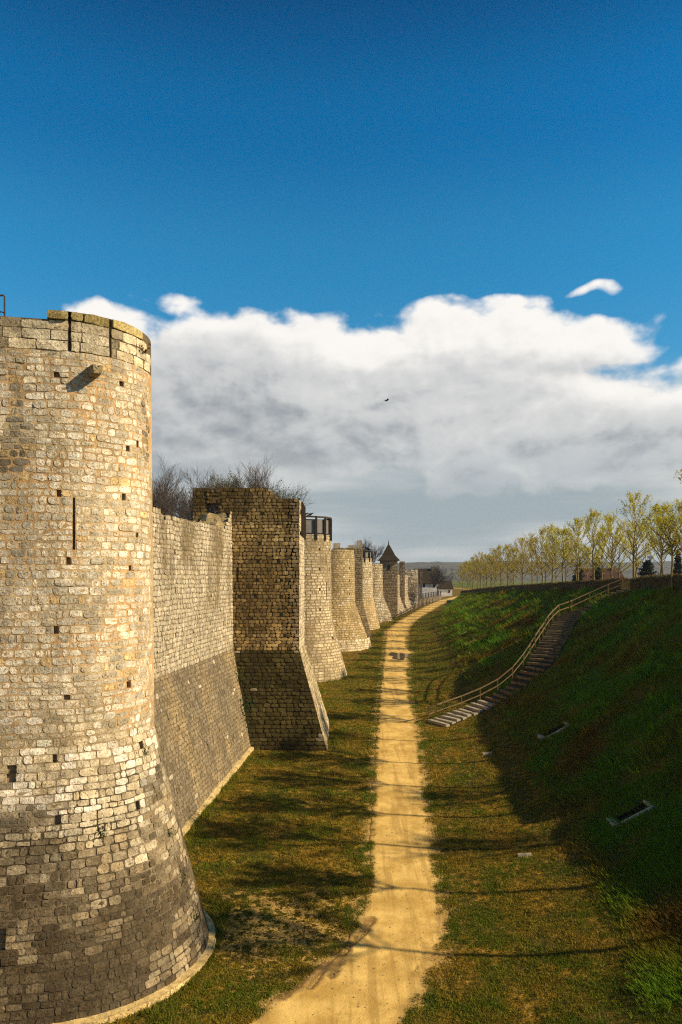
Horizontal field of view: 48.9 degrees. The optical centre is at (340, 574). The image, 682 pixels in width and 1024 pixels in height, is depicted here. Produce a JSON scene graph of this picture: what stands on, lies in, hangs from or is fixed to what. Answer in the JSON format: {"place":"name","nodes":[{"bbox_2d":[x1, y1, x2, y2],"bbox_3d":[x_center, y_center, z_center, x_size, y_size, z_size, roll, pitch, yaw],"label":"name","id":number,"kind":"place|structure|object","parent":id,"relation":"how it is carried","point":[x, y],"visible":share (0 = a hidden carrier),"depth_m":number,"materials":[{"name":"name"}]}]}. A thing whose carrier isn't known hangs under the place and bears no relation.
{"place":"outdoors","nodes":[
{"label":"outdoors","id":0,"kind":"place"},
{"bbox_2d":[0,0,681,562],"label":"sky","id":1,"kind":"structure","parent":0,"point":[465,216],"materials":[{"name":"blue"}]},
{"bbox_2d":[249,596,457,1023],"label":"path","id":2,"kind":"structure","parent":0,"point":[380,948],"depth_m":26.79,"materials":[{"name":"beige soil"}]},
{"bbox_2d":[249,715,442,1023],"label":"pebbles","id":3,"kind":"object","parent":2,"relation":"on","point":[371,927],"visible":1,"depth_m":23.41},
{"bbox_2d":[389,652,411,659],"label":"puddle","id":4,"kind":"object","parent":2,"relation":"on","point":[401,656],"visible":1,"depth_m":90.62,"materials":[{"name":"grey liquid"}]},
{"bbox_2d":[108,581,681,1023],"bbox_3d":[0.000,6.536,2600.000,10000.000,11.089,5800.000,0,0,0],"label":"ground","id":5,"kind":"structure","parent":0,"point":[266,897],"depth_m":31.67,"materials":[{"name":"green plant"}]},
{"bbox_2d":[0,310,215,1023],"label":"round tower","id":6,"kind":"structure","parent":5,"relation":"on","point":[94,929],"depth_m":21.45,"materials":[{"name":"stone"}]},
{"bbox_2d":[0,294,5,315],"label":"handrail","id":7,"kind":"object","parent":6,"relation":"attached to","point":[4,312],"visible":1,"depth_m":21.28,"materials":[{"name":"paint"}]},
{"bbox_2d":[98,823,107,840],"bbox_3d":[-6.788,7.290,21.299,0.328,0.540,0.263,0,0,-31],"label":"wall plant","id":8,"kind":"object","parent":6,"relation":"attached to","point":[103,834],"depth_m":21.28,"materials":[{"name":"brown plant"}]},
{"bbox_2d":[139,343,150,353],"bbox_3d":[-6.150,-7.041,23.320,0.480,0.360,0.278,0,0,-16],"label":"wall plant","id":9,"kind":"object","parent":6,"relation":"attached to","point":[145,351],"depth_m":23.33,"materials":[{"name":"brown plant"}]},
{"bbox_2d":[192,903,200,925],"bbox_3d":[-4.532,10.611,23.468,0.301,0.694,0.281,0,0,-32],"label":"wall plant","id":10,"kind":"object","parent":6,"relation":"attached to","point":[198,916],"depth_m":23.44,"materials":[{"name":"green plant"}]},
{"bbox_2d":[152,456,192,519],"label":"bare tree","id":11,"kind":"object","parent":5,"relation":"on","point":[163,501],"visible":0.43,"depth_m":69.93,"materials":[{"name":"plant"}]},
{"bbox_2d":[97,749,260,1023],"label":"foot weeds","id":12,"kind":"object","parent":5,"relation":"on","point":[206,965],"visible":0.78,"depth_m":24.23,"materials":[{"name":"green plant"}]},
{"bbox_2d":[152,507,253,835],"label":"curtain wall","id":13,"kind":"structure","parent":5,"relation":"on","point":[200,724],"depth_m":40.05,"materials":[{"name":"stone"}]},
{"bbox_2d":[240,694,254,728],"bbox_3d":[-5.966,8.739,48.094,0.976,2.266,0.934,0,0,0],"label":"wall plant","id":14,"kind":"object","parent":13,"relation":"attached to","point":[247,701],"depth_m":48.01,"materials":[{"name":"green plant"}]},
{"bbox_2d":[152,464,256,519],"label":"bare tree","id":15,"kind":"object","parent":5,"relation":"on","point":[215,507],"visible":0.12,"depth_m":76.93,"materials":[{"name":"brown plant"}]},
{"bbox_2d":[176,463,309,517],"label":"budding tree","id":16,"kind":"object","parent":5,"relation":"on","point":[230,483],"visible":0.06,"depth_m":78.02,"materials":[{"name":"brown plant"}]},
{"bbox_2d":[142,675,349,1023],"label":"foot weeds","id":17,"kind":"object","parent":5,"relation":"on","point":[168,1016],"visible":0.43,"depth_m":25.25,"materials":[{"name":"green plant"}]},
{"bbox_2d":[188,450,312,513],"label":"bare tree","id":18,"kind":"object","parent":5,"relation":"on","point":[257,481],"visible":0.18,"depth_m":78.08,"materials":[{"name":"brown plant"}]},
{"bbox_2d":[193,487,328,750],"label":"square tower","id":19,"kind":"structure","parent":5,"relation":"on","point":[279,687],"depth_m":49.73,"materials":[{"name":"stone"}]},
{"bbox_2d":[228,637,387,1023],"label":"edge grass","id":20,"kind":"structure","parent":5,"relation":"on","point":[306,969],"depth_m":27.24,"materials":[{"name":"green plant"}]},
{"bbox_2d":[304,516,346,681],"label":"round tower","id":21,"kind":"structure","parent":5,"relation":"on","point":[323,650],"depth_m":73.36,"materials":[{"name":"beige stone"}]},
{"bbox_2d":[331,549,370,651],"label":"round tower","id":22,"kind":"structure","parent":5,"relation":"on","point":[351,635],"depth_m":97.87,"materials":[{"name":"beige stone"}]},
{"bbox_2d":[333,540,372,640],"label":"square tower","id":23,"kind":"structure","parent":5,"relation":"on","point":[358,553],"depth_m":107.98,"materials":[{"name":"stone"}]},
{"bbox_2d":[346,538,385,563],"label":"bare tree","id":24,"kind":"object","parent":5,"relation":"on","point":[374,553],"visible":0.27,"depth_m":155.17,"materials":[{"name":"plant"}]},
{"bbox_2d":[363,550,379,629],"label":"round tower","id":25,"kind":"structure","parent":5,"relation":"on","point":[370,610],"depth_m":120.89,"materials":[{"name":"beige stone"}]},
{"bbox_2d":[372,564,392,622],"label":"round tower","id":26,"kind":"structure","parent":5,"relation":"on","point":[383,611],"depth_m":135.68,"materials":[{"name":"beige stone"}]},
{"bbox_2d":[378,539,399,616],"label":"roofed tower","id":27,"kind":"structure","parent":5,"relation":"on","point":[388,559],"depth_m":147.99,"materials":[{"name":"stone"}]},
{"bbox_2d":[399,561,404,608],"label":"gate turret","id":28,"kind":"object","parent":5,"relation":"on","point":[402,577],"visible":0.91,"depth_m":160.00,"materials":[{"name":"stone"}]},
{"bbox_2d":[398,575,412,614],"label":"curtain wall","id":29,"kind":"structure","parent":5,"relation":"on","point":[407,605],"depth_m":162.25,"materials":[{"name":"stone"}]},
{"bbox_2d":[398,569,417,609],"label":"round tower","id":30,"kind":"structure","parent":5,"relation":"on","point":[412,585],"depth_m":168.01,"materials":[{"name":"beige stone"}]},
{"bbox_2d":[394,597,438,619],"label":"rail fence","id":31,"kind":"object","parent":5,"relation":"on","point":[415,607],"visible":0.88,"depth_m":162.84,"materials":[{"name":"brown wood"}]},
{"bbox_2d":[414,569,418,607],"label":"gate tower","id":32,"kind":"structure","parent":5,"relation":"on","point":[418,585],"depth_m":178.00,"materials":[{"name":"stone"}]},
{"bbox_2d":[420,571,422,605],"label":"gate tower","id":33,"kind":"structure","parent":5,"relation":"on","point":[421,586],"depth_m":189.98,"materials":[{"name":"stone"}]},
{"bbox_2d":[419,567,438,597],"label":"house","id":34,"kind":"structure","parent":5,"relation":"on","point":[428,586],"depth_m":228.00,"materials":[{"name":"white paint"}]},
{"bbox_2d":[397,637,462,1023],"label":"edge grass","id":35,"kind":"structure","parent":5,"relation":"on","point":[435,971],"depth_m":28.66,"materials":[{"name":"green plant"}]},
{"bbox_2d":[419,595,441,606],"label":"bridge wall","id":36,"kind":"structure","parent":5,"relation":"on","point":[433,597],"depth_m":203.00,"materials":[{"name":"stone"}]},
{"bbox_2d":[419,591,440,598],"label":"bridge fence","id":37,"kind":"object","parent":36,"relation":"on","point":[430,594],"visible":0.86,"depth_m":206.88,"materials":[{"name":"brown wood"}]},
{"bbox_2d":[428,565,454,595],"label":"bare tree","id":38,"kind":"object","parent":5,"relation":"on","point":[436,578],"visible":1,"depth_m":221.13,"materials":[{"name":"plant"}]},
{"bbox_2d":[438,581,452,596],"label":"house","id":39,"kind":"structure","parent":5,"relation":"on","point":[446,589],"depth_m":240.00,"materials":[{"name":"white paint"}]},
{"bbox_2d":[455,564,471,590],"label":"young tree","id":40,"kind":"object","parent":5,"relation":"on","point":[460,570],"visible":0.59,"depth_m":196.38,"materials":[{"name":"yellow plant"}]},
{"bbox_2d":[459,560,472,589],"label":"young tree","id":41,"kind":"object","parent":5,"relation":"on","point":[467,563],"visible":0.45,"depth_m":189.85,"materials":[{"name":"yellow plant"}]},
{"bbox_2d":[460,564,475,589],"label":"young tree","id":42,"kind":"object","parent":5,"relation":"on","point":[463,575],"visible":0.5,"depth_m":183.98,"materials":[{"name":"yellow plant"}]},
{"bbox_2d":[465,556,479,588],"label":"young tree","id":43,"kind":"object","parent":5,"relation":"on","point":[470,577],"visible":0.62,"depth_m":177.72,"materials":[{"name":"yellow plant"}]},
{"bbox_2d":[465,558,485,584],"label":"young tree","id":44,"kind":"object","parent":5,"relation":"on","point":[475,569],"visible":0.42,"depth_m":170.82,"materials":[{"name":"yellow plant"}]},
{"bbox_2d":[469,552,488,587],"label":"young tree","id":45,"kind":"object","parent":5,"relation":"on","point":[476,563],"visible":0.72,"depth_m":164.86,"materials":[{"name":"yellow plant"}]},
{"bbox_2d":[474,554,493,586],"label":"young tree","id":46,"kind":"object","parent":5,"relation":"on","point":[484,563],"visible":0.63,"depth_m":157.98,"materials":[{"name":"yellow plant"}]},
{"bbox_2d":[480,572,491,585],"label":"young tree","id":47,"kind":"object","parent":5,"relation":"on","point":[483,580],"visible":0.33,"depth_m":199.45,"materials":[{"name":"yellow plant"}]},
{"bbox_2d":[484,565,498,584],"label":"young tree","id":48,"kind":"object","parent":5,"relation":"on","point":[490,577],"visible":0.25,"depth_m":186.96,"materials":[{"name":"yellow plant"}]},
{"bbox_2d":[481,547,502,585],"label":"young tree","id":49,"kind":"object","parent":5,"relation":"on","point":[495,575],"visible":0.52,"depth_m":145.41,"materials":[{"name":"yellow plant"}]},
{"bbox_2d":[482,554,503,585],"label":"young tree","id":50,"kind":"object","parent":5,"relation":"on","point":[488,555],"visible":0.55,"depth_m":151.50,"materials":[{"name":"yellow plant"}]},
{"bbox_2d":[486,543,507,585],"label":"young tree","id":51,"kind":"object","parent":5,"relation":"on","point":[499,562],"visible":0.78,"depth_m":139.03,"materials":[{"name":"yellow plant"}]},
{"bbox_2d":[494,564,507,585],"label":"young tree","id":52,"kind":"object","parent":5,"relation":"on","point":[503,575],"visible":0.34,"depth_m":173.86,"materials":[{"name":"yellow plant"}]},
{"bbox_2d":[495,542,519,585],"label":"young tree","id":53,"kind":"object","parent":5,"relation":"on","point":[507,575],"visible":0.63,"depth_m":132.69,"materials":[{"name":"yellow plant"}]},
{"bbox_2d":[504,561,518,584],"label":"young tree","id":54,"kind":"object","parent":5,"relation":"on","point":[510,575],"visible":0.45,"depth_m":161.13,"materials":[{"name":"yellow plant"}]},
{"bbox_2d":[505,546,523,584],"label":"young tree","id":55,"kind":"object","parent":5,"relation":"on","point":[513,549],"visible":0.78,"depth_m":126.46,"materials":[{"name":"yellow plant"}]},
{"bbox_2d":[512,554,530,579],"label":"young tree","id":56,"kind":"object","parent":5,"relation":"on","point":[521,569],"visible":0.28,"depth_m":148.54,"materials":[{"name":"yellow plant"}]},
{"bbox_2d":[505,536,539,584],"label":"young tree","id":57,"kind":"object","parent":5,"relation":"on","point":[521,541],"visible":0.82,"depth_m":119.53,"materials":[{"name":"yellow plant"}]},
{"bbox_2d":[517,852,531,857],"bbox_3d":[7.480,11.411,30.510,0.640,0.220,0.220,0,0,0],"label":"marker stone","id":58,"kind":"object","parent":5,"relation":"on","point":[523,854],"visible":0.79,"depth_m":30.43,"materials":[{"name":"stone"}]},
{"bbox_2d":[428,579,629,726],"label":"staircase","id":59,"kind":"structure","parent":5,"relation":"on","point":[551,644],"depth_m":58.33,"materials":[{"name":"wood"}]},
{"bbox_2d":[521,537,546,582],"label":"young tree","id":60,"kind":"object","parent":5,"relation":"on","point":[528,563],"visible":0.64,"depth_m":113.54,"materials":[{"name":"yellow plant"}]},
{"bbox_2d":[529,556,545,582],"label":"young tree","id":61,"kind":"object","parent":5,"relation":"on","point":[537,569],"visible":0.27,"depth_m":135.38,"materials":[{"name":"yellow plant"}]},
{"bbox_2d":[523,524,559,582],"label":"young tree","id":62,"kind":"object","parent":5,"relation":"on","point":[535,547],"visible":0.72,"depth_m":106.93,"materials":[{"name":"yellow plant"}]},
{"bbox_2d":[460,577,629,593],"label":"hedge","id":63,"kind":"object","parent":5,"relation":"on","point":[577,584],"visible":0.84,"depth_m":89.53,"materials":[{"name":"green plant"}]},
{"bbox_2d":[533,543,557,582],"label":"young tree","id":64,"kind":"object","parent":5,"relation":"on","point":[548,574],"visible":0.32,"depth_m":129.11,"materials":[{"name":"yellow plant"}]},
{"bbox_2d":[537,721,569,739],"bbox_3d":[12.764,9.849,44.990,1.720,1.936,0.956,0,0,0],"label":"culvert","id":65,"kind":"object","parent":5,"relation":"on","point":[556,729],"visible":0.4,"depth_m":45.35,"materials":[{"name":"concrete"}]},
{"bbox_2d":[537,523,570,581],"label":"young tree","id":66,"kind":"object","parent":5,"relation":"on","point":[552,546],"visible":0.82,"depth_m":100.43,"materials":[{"name":"yellow plant"}]},
{"bbox_2d":[540,543,567,581],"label":"young tree","id":67,"kind":"object","parent":5,"relation":"on","point":[548,569],"visible":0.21,"depth_m":122.36,"materials":[{"name":"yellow plant"}]},
{"bbox_2d":[435,584,681,1018],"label":"bank grass","id":68,"kind":"structure","parent":5,"relation":"on","point":[651,857],"depth_m":38.26,"materials":[{"name":"green plant"}]},
{"bbox_2d":[546,526,584,581],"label":"young tree","id":69,"kind":"object","parent":5,"relation":"on","point":[563,549],"visible":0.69,"depth_m":94.26,"materials":[{"name":"yellow plant"}]},
{"bbox_2d":[552,543,580,580],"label":"young tree","id":70,"kind":"object","parent":5,"relation":"on","point":[566,568],"visible":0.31,"depth_m":116.36,"materials":[{"name":"yellow plant"}]},
{"bbox_2d":[561,543,587,580],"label":"young tree","id":71,"kind":"object","parent":5,"relation":"on","point":[575,563],"visible":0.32,"depth_m":109.84,"materials":[{"name":"yellow plant"}]},
{"bbox_2d":[553,515,599,579],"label":"young tree","id":72,"kind":"object","parent":5,"relation":"on","point":[578,525],"visible":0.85,"depth_m":87.79,"materials":[{"name":"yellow plant"}]},
{"bbox_2d":[572,556,585,581],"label":"conifer","id":73,"kind":"object","parent":5,"relation":"on","point":[581,576],"visible":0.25,"depth_m":149.67,"materials":[{"name":"green plant"}]},
{"bbox_2d":[576,546,598,579],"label":"young tree","id":74,"kind":"object","parent":5,"relation":"on","point":[587,570],"visible":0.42,"depth_m":103.73,"materials":[{"name":"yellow plant"}]},
{"bbox_2d":[572,508,614,579],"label":"young tree","id":75,"kind":"object","parent":5,"relation":"on","point":[593,514],"visible":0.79,"depth_m":81.07,"materials":[{"name":"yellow plant"}]},
{"bbox_2d":[590,557,603,579],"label":"conifer","id":76,"kind":"object","parent":5,"relation":"on","point":[597,575],"visible":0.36,"depth_m":154.62,"materials":[{"name":"green plant"}]},
{"bbox_2d":[572,566,623,580],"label":"house","id":77,"kind":"structure","parent":5,"relation":"on","point":[606,574],"depth_m":170.26,"materials":[{"name":"concrete"}]},
{"bbox_2d":[585,532,613,578],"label":"young tree","id":78,"kind":"object","parent":5,"relation":"on","point":[601,564],"visible":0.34,"depth_m":97.16,"materials":[{"name":"yellow plant"}]},
{"bbox_2d":[586,513,636,578],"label":"young tree","id":79,"kind":"object","parent":5,"relation":"on","point":[609,527],"visible":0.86,"depth_m":74.81,"materials":[{"name":"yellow plant"}]},
{"bbox_2d":[605,533,640,578],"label":"young tree","id":80,"kind":"object","parent":5,"relation":"on","point":[619,564],"visible":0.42,"depth_m":90.98,"materials":[{"name":"yellow plant"}]},
{"bbox_2d":[600,490,659,576],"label":"young tree","id":81,"kind":"object","parent":5,"relation":"on","point":[641,525],"visible":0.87,"depth_m":68.64,"materials":[{"name":"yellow plant"}]},
{"bbox_2d":[606,800,653,827],"bbox_3d":[11.964,10.381,30.990,1.720,1.891,0.956,0,0,0],"label":"culvert","id":82,"kind":"object","parent":5,"relation":"on","point":[631,813],"visible":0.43,"depth_m":31.35,"materials":[{"name":"concrete"}]},
{"bbox_2d":[618,521,658,577],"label":"young tree","id":83,"kind":"object","parent":5,"relation":"on","point":[636,558],"visible":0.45,"depth_m":84.54,"materials":[{"name":"yellow plant"}]},
{"bbox_2d":[637,559,658,576],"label":"conifer","id":84,"kind":"object","parent":5,"relation":"on","point":[647,568],"visible":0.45,"depth_m":120.67,"materials":[{"name":"green plant"}]},
{"bbox_2d":[629,572,681,590],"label":"hedge","id":85,"kind":"object","parent":5,"relation":"on","point":[648,582],"visible":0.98,"depth_m":61.99,"materials":[{"name":"brown plant"}]},
{"bbox_2d":[633,515,681,575],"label":"young tree","id":86,"kind":"object","parent":5,"relation":"on","point":[657,527],"visible":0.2,"depth_m":77.94,"materials":[{"name":"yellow plant"}]},
{"bbox_2d":[640,500,681,575],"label":"young tree","id":87,"kind":"object","parent":5,"relation":"on","point":[658,508],"visible":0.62,"depth_m":62.27,"materials":[{"name":"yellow plant"}]},
{"bbox_2d":[647,514,681,591],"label":"sapling","id":88,"kind":"object","parent":5,"relation":"on","point":[671,546],"visible":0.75,"depth_m":58.34,"materials":[{"name":"yellow plant"}]},
{"bbox_2d":[658,498,681,559],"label":"young tree","id":89,"kind":"object","parent":5,"relation":"on","point":[677,503],"visible":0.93,"depth_m":57.55,"materials":[{"name":"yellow plant"}]},
{"bbox_2d":[672,550,681,573],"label":"conifer","id":90,"kind":"object","parent":5,"relation":"on","point":[677,566],"visible":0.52,"depth_m":127.73,"materials":[{"name":"green plant"}]},
{"bbox_2d":[672,518,681,557],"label":"young tree","id":91,"kind":"object","parent":5,"relation":"on","point":[680,540],"visible":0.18,"depth_m":71.23,"materials":[{"name":"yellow plant"}]},
{"bbox_2d":[673,469,681,506],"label":"young tree","id":92,"kind":"object","parent":5,"relation":"on","point":[679,479],"visible":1,"depth_m":46.78,"materials":[{"name":"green plant"}]},
{"bbox_2d":[374,561,681,580],"bbox_3d":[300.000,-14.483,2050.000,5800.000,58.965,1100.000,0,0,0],"label":"hills","id":93,"kind":"structure","parent":0,"point":[453,566],"depth_m":1659.46,"materials":[{"name":"green plant"}]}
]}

